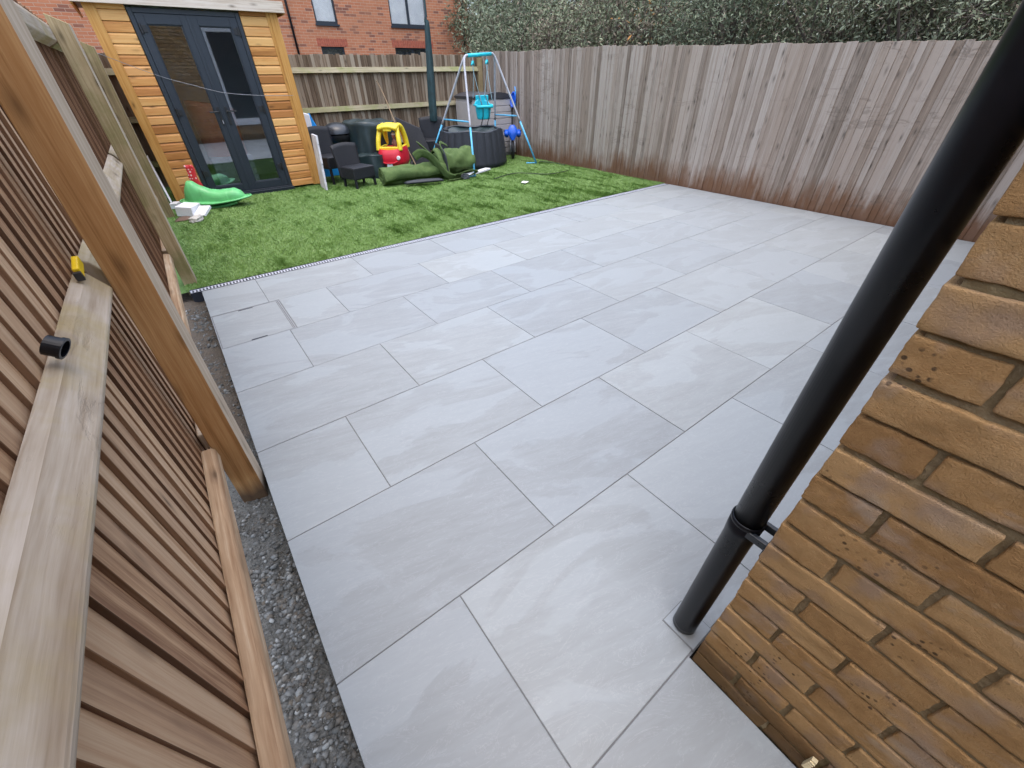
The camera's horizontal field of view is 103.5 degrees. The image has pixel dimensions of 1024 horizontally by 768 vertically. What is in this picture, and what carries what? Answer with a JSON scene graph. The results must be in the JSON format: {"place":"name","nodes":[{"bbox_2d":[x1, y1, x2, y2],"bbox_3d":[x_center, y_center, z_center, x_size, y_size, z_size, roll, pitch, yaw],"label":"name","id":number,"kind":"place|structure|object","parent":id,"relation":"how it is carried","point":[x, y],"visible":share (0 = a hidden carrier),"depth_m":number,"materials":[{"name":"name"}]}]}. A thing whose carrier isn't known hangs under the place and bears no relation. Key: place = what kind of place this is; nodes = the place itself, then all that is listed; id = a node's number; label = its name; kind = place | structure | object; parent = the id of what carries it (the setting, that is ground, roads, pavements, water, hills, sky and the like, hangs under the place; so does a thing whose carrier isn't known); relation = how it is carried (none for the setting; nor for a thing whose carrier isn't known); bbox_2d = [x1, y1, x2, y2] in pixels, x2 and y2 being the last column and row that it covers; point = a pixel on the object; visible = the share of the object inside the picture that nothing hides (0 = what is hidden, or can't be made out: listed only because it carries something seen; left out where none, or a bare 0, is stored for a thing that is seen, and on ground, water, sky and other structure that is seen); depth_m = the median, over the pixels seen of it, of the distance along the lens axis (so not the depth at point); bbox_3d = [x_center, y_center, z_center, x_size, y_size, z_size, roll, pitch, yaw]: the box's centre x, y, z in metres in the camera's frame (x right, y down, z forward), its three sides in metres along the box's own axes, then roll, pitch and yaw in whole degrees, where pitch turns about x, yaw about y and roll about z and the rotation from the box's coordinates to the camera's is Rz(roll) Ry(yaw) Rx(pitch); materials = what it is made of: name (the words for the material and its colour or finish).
{"place":"outdoors","nodes":[
{"label":"outdoors","id":0,"kind":"place"},
{"bbox_2d":[17,0,469,54],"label":"brick house","id":1,"kind":"structure","parent":0,"point":[362,27],"depth_m":14.11,"materials":[{"name":"red brick"},{"name":"mortar"},{"name":"upvc"}]},
{"bbox_2d":[311,0,339,26],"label":"window","id":2,"kind":"structure","parent":1,"relation":"in","point":[324,10],"depth_m":13.53,"materials":[{"name":"plastic"}]},
{"bbox_2d":[321,47,344,54],"bbox_3d":[-6.242,-11.301,14.363,0.860,1.090,0.160,-25,44,-28],"label":"window","id":3,"kind":"structure","parent":1,"relation":"in","point":[325,50],"depth_m":14.13,"materials":[{"name":"glass"}]},
{"bbox_2d":[388,0,424,28],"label":"window","id":4,"kind":"structure","parent":1,"relation":"in","point":[409,14],"depth_m":14.89,"materials":[{"name":"glass"}]},
{"bbox_2d":[395,48,425,54],"bbox_3d":[-3.809,-12.452,15.807,1.530,1.100,0.160,-25,44,-28],"label":"window","id":5,"kind":"structure","parent":1,"relation":"in","point":[401,51],"depth_m":15.49,"materials":[{"name":"glass"}]},
{"bbox_2d":[183,301,364,767],"bbox_3d":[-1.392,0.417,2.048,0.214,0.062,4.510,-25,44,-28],"label":"gravel","id":6,"kind":"structure","parent":0,"point":[317,755],"depth_m":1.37,"materials":[{"name":"grey gravel"}]},
{"bbox_2d":[166,157,627,293],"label":"lawn","id":7,"kind":"structure","parent":0,"point":[182,287],"depth_m":5.32,"materials":[{"name":"green plant"}]},
{"bbox_2d":[147,156,180,208],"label":"white trim","id":8,"kind":"structure","parent":7,"relation":"on","point":[174,204],"depth_m":5.85,"materials":[{"name":"plastic"}]},
{"bbox_2d":[175,216,190,221],"bbox_3d":[-4.371,-2.196,5.351,0.191,0.024,0.160,-25,44,-28],"label":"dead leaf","id":9,"kind":"object","parent":7,"relation":"on","point":[183,218],"visible":0.9,"depth_m":5.35,"materials":[{"name":"brown plant"}]},
{"bbox_2d":[174,202,199,215],"bbox_3d":[-4.435,-2.395,5.533,0.210,0.139,0.270,-6,38,-7],"label":"polystyrene block","id":10,"kind":"object","parent":7,"relation":"on","point":[186,209],"depth_m":5.44,"materials":[{"name":"white plastic"}]},
{"bbox_2d":[183,165,202,185],"bbox_3d":[-4.596,-2.981,5.834,0.136,0.332,0.055,-25,44,-28],"label":"fabric strip","id":11,"kind":"object","parent":7,"relation":"on","point":[191,172],"visible":0.75,"depth_m":5.79,"materials":[{"name":"red fabric"}]},
{"bbox_2d":[69,0,319,200],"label":"summerhouse","id":12,"kind":"structure","parent":7,"relation":"on","point":[235,48],"depth_m":5.86,"materials":[{"name":"wood"}]},
{"bbox_2d":[133,13,249,190],"bbox_3d":[-4.429,-3.849,5.727,0.559,2.080,0.130,-25,44,-28],"label":"door","id":13,"kind":"structure","parent":12,"relation":"in","point":[144,20],"depth_m":5.55,"materials":[{"name":"plastic"}]},
{"bbox_2d":[183,100,247,183],"bbox_3d":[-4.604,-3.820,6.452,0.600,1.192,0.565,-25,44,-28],"label":"door glass","id":14,"kind":"object","parent":12,"relation":"on","point":[206,124],"visible":0.54,"depth_m":6.12,"materials":[{"name":"brown glass"}]},
{"bbox_2d":[185,15,288,189],"bbox_3d":[-3.987,-4.056,5.989,0.582,2.080,0.130,-25,44,-28],"label":"door","id":15,"kind":"structure","parent":12,"relation":"in","point":[195,23],"depth_m":5.85,"materials":[{"name":"plastic"}]},
{"bbox_2d":[189,214,203,222],"bbox_3d":[-4.148,-2.167,5.296,0.131,0.075,0.208,-6,38,-6],"label":"mortar lump","id":16,"kind":"object","parent":7,"relation":"on","point":[197,218],"visible":0.99,"depth_m":5.25,"materials":[{"name":"white concrete"}]},
{"bbox_2d":[193,205,210,215],"bbox_3d":[-4.250,-2.370,5.538,0.150,0.105,0.216,-2,37,-1],"label":"polystyrene sheet","id":17,"kind":"object","parent":7,"relation":"on","point":[203,210],"visible":0.76,"depth_m":5.53,"materials":[{"name":"white plastic"}]},
{"bbox_2d":[179,181,251,208],"bbox_3d":[-4.283,-2.743,5.806,0.946,0.363,0.359,-8,38,-9],"label":"rocking toy","id":18,"kind":"object","parent":7,"relation":"on","point":[194,192],"visible":0.93,"depth_m":5.74,"materials":[{"name":"green plastic"}]},
{"bbox_2d":[311,134,327,189],"bbox_3d":[-3.163,-3.642,6.625,0.108,0.760,0.452,-22,42,-25],"label":"leaning board","id":19,"kind":"object","parent":7,"relation":"on","point":[319,161],"visible":1,"depth_m":6.58,"materials":[{"name":"white wood"}]},
{"bbox_2d":[303,113,338,176],"bbox_3d":[-3.386,-4.341,7.325,0.598,1.025,0.180,-25,44,-28],"label":"toy slide","id":20,"kind":"object","parent":7,"relation":"on","point":[309,120],"visible":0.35,"depth_m":7.08,"materials":[{"name":"blue plastic"}]},
{"bbox_2d":[307,126,340,184],"bbox_3d":[-3.179,-3.990,7.020,0.532,0.832,0.584,19,42,24],"label":"rattan chair","id":21,"kind":"object","parent":7,"relation":"on","point":[322,133],"visible":0.49,"depth_m":6.98,"materials":[{"name":"black wicker"}]},
{"bbox_2d":[325,122,349,144],"bbox_3d":[-3.261,-4.497,7.688,0.540,0.832,0.540,-25,44,-28],"label":"kettle barbecue","id":22,"kind":"object","parent":7,"relation":"on","point":[337,130],"visible":0.4,"depth_m":7.38,"materials":[{"name":"black metal"}]},
{"bbox_2d":[330,142,376,188],"bbox_3d":[-2.638,-3.670,6.756,0.472,0.632,0.473,24,44,29],"label":"rattan chair","id":23,"kind":"object","parent":7,"relation":"on","point":[350,166],"visible":1,"depth_m":6.71,"materials":[{"name":"black wicker"}]},
{"bbox_2d":[342,118,395,153],"bbox_3d":[-2.745,-4.689,7.893,0.952,0.860,1.017,25,44,30],"label":"tarpaulin","id":24,"kind":"object","parent":7,"relation":"on","point":[362,133],"visible":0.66,"depth_m":7.46,"materials":[{"name":"plastic"}]},
{"bbox_2d":[358,152,386,178],"bbox_3d":[-2.585,-4.075,7.485,0.596,0.378,0.498,13,40,17],"label":"tarpaulin","id":25,"kind":"object","parent":7,"relation":"on","point":[375,160],"visible":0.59,"depth_m":7.28,"materials":[{"name":"plastic"}]},
{"bbox_2d":[376,122,414,166],"bbox_3d":[-2.223,-4.389,7.524,0.556,0.829,0.705,1,37,3],"label":"toy car","id":26,"kind":"object","parent":7,"relation":"on","point":[395,156],"visible":0.78,"depth_m":7.33,"materials":[{"name":"red plastic"}]},
{"bbox_2d":[391,132,396,146],"bbox_3d":[-2.166,-4.475,7.413,0.141,0.260,0.080,-25,44,-28],"label":"doll","id":27,"kind":"object","parent":26,"relation":"in","point":[394,142],"visible":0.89,"depth_m":7.39,"materials":[{"name":"white plastic"}]},
{"bbox_2d":[376,81,415,164],"bbox_3d":[-2.233,-5.083,7.929,0.067,1.417,1.893,-20,42,-24],"label":"garden cane","id":28,"kind":"object","parent":7,"relation":"on","point":[393,118],"visible":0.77,"depth_m":8.06,"materials":[{"name":"brown wood"}]},
{"bbox_2d":[395,117,430,163],"bbox_3d":[-1.916,-4.844,8.071,0.707,0.838,0.193,-3,38,-3],"label":"table top","id":29,"kind":"object","parent":7,"relation":"on","point":[414,133],"visible":0.51,"depth_m":8.04,"materials":[{"name":"black wicker"}]},
{"bbox_2d":[404,178,443,184],"bbox_3d":[-1.505,-3.467,6.880,0.669,0.058,0.142,-15,40,-18],"label":"rubber offcut","id":30,"kind":"object","parent":7,"relation":"on","point":[427,180],"visible":1,"depth_m":6.84,"materials":[{"name":"grey rubber"}]},
{"bbox_2d":[378,141,478,185],"bbox_3d":[-1.437,-3.886,7.067,1.799,0.627,0.833,-25,44,-28],"label":"turf roll","id":31,"kind":"object","parent":7,"relation":"on","point":[449,164],"visible":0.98,"depth_m":7.06,"materials":[{"name":"plastic"}]},
{"bbox_2d":[423,0,436,120],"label":"post","id":32,"kind":"object","parent":7,"relation":"on","point":[431,86],"visible":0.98,"depth_m":8.13,"materials":[{"name":"black plastic"}]},
{"bbox_2d":[418,116,447,149],"bbox_3d":[-1.675,-5.211,8.601,0.670,0.811,0.607,-5,38,-5],"label":"rattan armchair","id":33,"kind":"object","parent":7,"relation":"on","point":[429,128],"visible":0.35,"depth_m":8.64,"materials":[{"name":"black wicker"}]},
{"bbox_2d":[461,173,469,179],"bbox_3d":[-0.839,-3.731,7.262,0.145,0.112,0.141,-25,44,-28],"label":"dark stone","id":34,"kind":"object","parent":7,"relation":"on","point":[465,176],"visible":0.91,"depth_m":7.22,"materials":[{"name":"grey stone"}]},
{"bbox_2d":[437,125,506,169],"bbox_3d":[-0.838,-4.907,8.312,1.448,0.658,1.452,-25,44,-28],"label":"hot tub","id":35,"kind":"object","parent":7,"relation":"on","point":[489,149],"visible":0.83,"depth_m":7.88,"materials":[{"name":"plastic"}]},
{"bbox_2d":[467,168,490,174],"bbox_3d":[-0.690,-3.998,7.622,0.115,0.030,0.882,19,42,24],"label":"white plank","id":36,"kind":"object","parent":7,"relation":"on","point":[482,170],"visible":0.59,"depth_m":7.70,"materials":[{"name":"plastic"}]},
{"bbox_2d":[454,91,510,154],"bbox_3d":[-0.644,-5.972,9.258,0.795,1.195,1.150,-25,44,-28],"label":"storage box","id":37,"kind":"object","parent":7,"relation":"on","point":[503,106],"visible":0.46,"depth_m":8.87,"materials":[{"name":"grey plastic"}]},
{"bbox_2d":[456,101,482,125],"bbox_3d":[-0.957,-5.794,9.143,0.015,0.980,1.050,-25,44,-28],"label":"door panel","id":38,"kind":"structure","parent":37,"relation":"in","point":[461,107],"depth_m":9.02,"materials":[{"name":"grey plastic"}]},
{"bbox_2d":[434,52,536,176],"bbox_3d":[-0.552,-5.223,7.765,1.878,1.816,1.631,-25,44,-28],"label":"swing","id":39,"kind":"object","parent":7,"relation":"on","point":[483,105],"visible":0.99,"depth_m":7.62,"materials":[{"name":"blue paint"}]},
{"bbox_2d":[504,125,520,158],"bbox_3d":[-0.030,-5.383,8.940,0.375,0.630,0.740,-13,39,-16],"label":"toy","id":40,"kind":"object","parent":7,"relation":"on","point":[512,132],"visible":1,"depth_m":8.70,"materials":[{"name":"blue plastic"}]},
{"bbox_2d":[494,170,567,178],"bbox_3d":[0.343,-3.905,7.487,1.528,0.012,0.329,-13,39,-16],"label":"cable","id":41,"kind":"object","parent":7,"relation":"on","point":[531,173],"visible":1,"depth_m":7.48,"materials":[{"name":"black plastic"}]},
{"bbox_2d":[181,293,797,767],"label":"ground","id":42,"kind":"structure","parent":0,"point":[187,297],"depth_m":1.38,"materials":[{"name":"soil"}]},
{"bbox_2d":[0,0,295,767],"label":"timber fence","id":43,"kind":"object","parent":42,"relation":"on","point":[131,633],"visible":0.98,"depth_m":0.91,"materials":[{"name":"brown wood"}]},
{"bbox_2d":[39,335,70,359],"bbox_3d":[-0.868,-0.070,0.767,0.044,0.049,0.043,-11,39,-13],"label":"pipe offcut","id":44,"kind":"object","parent":43,"relation":"on","point":[55,347],"visible":1,"depth_m":0.76,"materials":[{"name":"black plastic"}]},
{"bbox_2d":[71,256,85,281],"bbox_3d":[-1.204,-0.321,1.119,0.018,0.046,0.097,-25,44,-28],"label":"plastic clip","id":45,"kind":"object","parent":43,"relation":"attached to","point":[77,267],"visible":1,"depth_m":1.10,"materials":[{"name":"yellow plastic"}]},
{"bbox_2d":[98,53,292,95],"bbox_3d":[-4.211,-4.152,5.470,0.520,0.465,2.231,21,43,26],"label":"cable","id":46,"kind":"object","parent":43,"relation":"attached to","point":[205,88],"visible":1,"depth_m":5.63,"materials":[{"name":"metal"}]},
{"bbox_2d":[98,52,483,186],"bbox_3d":[-3.486,-5.362,8.039,7.064,1.980,0.107,-25,44,-28],"label":"timber fence","id":47,"kind":"object","parent":42,"relation":"on","point":[331,88],"visible":0.27,"depth_m":8.16,"materials":[{"name":"brown wood"}]},
{"bbox_2d":[189,183,667,301],"bbox_3d":[-0.123,-2.044,5.171,6.785,0.094,0.084,-25,44,-28],"label":"drain channel","id":48,"kind":"object","parent":42,"relation":"on","point":[197,295],"visible":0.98,"depth_m":4.36,"materials":[{"name":"grey metal"}]},
{"bbox_2d":[437,0,509,53],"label":"evergreen bush","id":49,"kind":"object","parent":42,"relation":"on","point":[461,14],"visible":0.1,"depth_m":15.76,"materials":[{"name":"green plant"}]},
{"bbox_2d":[445,0,577,52],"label":"evergreen bush","id":50,"kind":"object","parent":42,"relation":"on","point":[472,7],"visible":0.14,"depth_m":13.63,"materials":[{"name":"green plant"}]},
{"bbox_2d":[456,0,578,53],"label":"evergreen bush","id":51,"kind":"object","parent":42,"relation":"on","point":[504,28],"visible":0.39,"depth_m":11.07,"materials":[{"name":"green plant"}]},
{"bbox_2d":[503,0,637,51],"bbox_3d":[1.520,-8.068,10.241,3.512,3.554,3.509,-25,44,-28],"label":"evergreen bush","id":52,"kind":"object","parent":42,"relation":"on","point":[548,37],"visible":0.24,"depth_m":9.63,"materials":[{"name":"green plant"}]},
{"bbox_2d":[524,0,690,50],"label":"evergreen bush","id":53,"kind":"object","parent":42,"relation":"on","point":[594,17],"visible":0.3,"depth_m":8.34,"materials":[{"name":"green plant"}]},
{"bbox_2d":[562,0,715,45],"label":"tall tree","id":54,"kind":"object","parent":42,"relation":"on","point":[610,15],"visible":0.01,"depth_m":11.25,"materials":[{"name":"green plant"}]},
{"bbox_2d":[593,0,727,45],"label":"evergreen bush","id":55,"kind":"object","parent":42,"relation":"on","point":[629,40],"visible":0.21,"depth_m":7.51,"materials":[{"name":"green plant"}]},
{"bbox_2d":[622,0,871,45],"bbox_3d":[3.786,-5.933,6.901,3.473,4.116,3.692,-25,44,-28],"label":"evergreen bush","id":56,"kind":"object","parent":42,"relation":"on","point":[721,13],"visible":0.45,"depth_m":6.41,"materials":[{"name":"green plant"}]},
{"bbox_2d":[479,39,1023,241],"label":"timber fence","id":57,"kind":"object","parent":42,"relation":"on","point":[855,130],"visible":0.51,"depth_m":5.41,"materials":[{"name":"brown wood"}]},
{"bbox_2d":[510,87,515,107],"bbox_3d":[0.034,-6.200,8.717,0.097,0.376,0.188,-25,44,-28],"label":"hanging toy","id":58,"kind":"object","parent":57,"relation":"hanging from","point":[513,94],"visible":0.74,"depth_m":8.72,"materials":[{"name":"blue plastic"}]},
{"bbox_2d":[710,0,959,44],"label":"evergreen bush","id":59,"kind":"object","parent":42,"relation":"on","point":[831,38],"visible":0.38,"depth_m":5.74,"materials":[{"name":"green plant"}]},
{"bbox_2d":[764,0,1001,42],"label":"tall tree","id":60,"kind":"object","parent":42,"relation":"on","point":[869,14],"visible":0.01,"depth_m":6.96,"materials":[{"name":"green plant"}]},
{"bbox_2d":[785,0,1021,42],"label":"evergreen bush","id":61,"kind":"object","parent":42,"relation":"on","point":[968,24],"visible":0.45,"depth_m":4.69,"materials":[{"name":"green plant"}]},
{"bbox_2d":[934,0,1021,40],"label":"evergreen bush","id":62,"kind":"object","parent":42,"relation":"on","point":[1002,16],"visible":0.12,"depth_m":4.24,"materials":[{"name":"green plant"}]},
{"bbox_2d":[202,184,973,767],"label":"paving","id":63,"kind":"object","parent":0,"point":[690,654],"visible":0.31,"depth_m":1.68,"materials":[{"name":"ceramic"}]},
{"bbox_2d":[211,300,296,349],"bbox_3d":[-1.980,-0.458,3.090,0.493,0.032,0.594,-25,44,-28],"label":"inspection cover","id":64,"kind":"object","parent":63,"relation":"on","point":[239,327],"visible":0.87,"depth_m":3.06,"materials":[{"name":"ceramic"}]},
{"bbox_2d":[662,601,711,651],"bbox_3d":[0.588,0.811,1.358,0.107,0.008,0.118,-25,44,-28],"label":"gulley cover","id":65,"kind":"object","parent":63,"relation":"on","point":[693,641],"visible":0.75,"depth_m":1.34,"materials":[{"name":"grey tile"}]},
{"bbox_2d":[692,165,1023,767],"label":"brick house","id":66,"kind":"structure","parent":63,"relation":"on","point":[872,616],"depth_m":0.67,"materials":[{"name":"brown brick"}]},
{"bbox_2d":[673,0,1023,634],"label":"downpipe","id":67,"kind":"object","parent":66,"relation":"attached to","point":[979,145],"visible":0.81,"depth_m":0.59,"materials":[{"name":"black plastic"}]},
{"bbox_2d":[467,0,986,46],"label":"sky","id":68,"kind":"structure","parent":0,"point":[468,0],"materials":[{"name":"white"}]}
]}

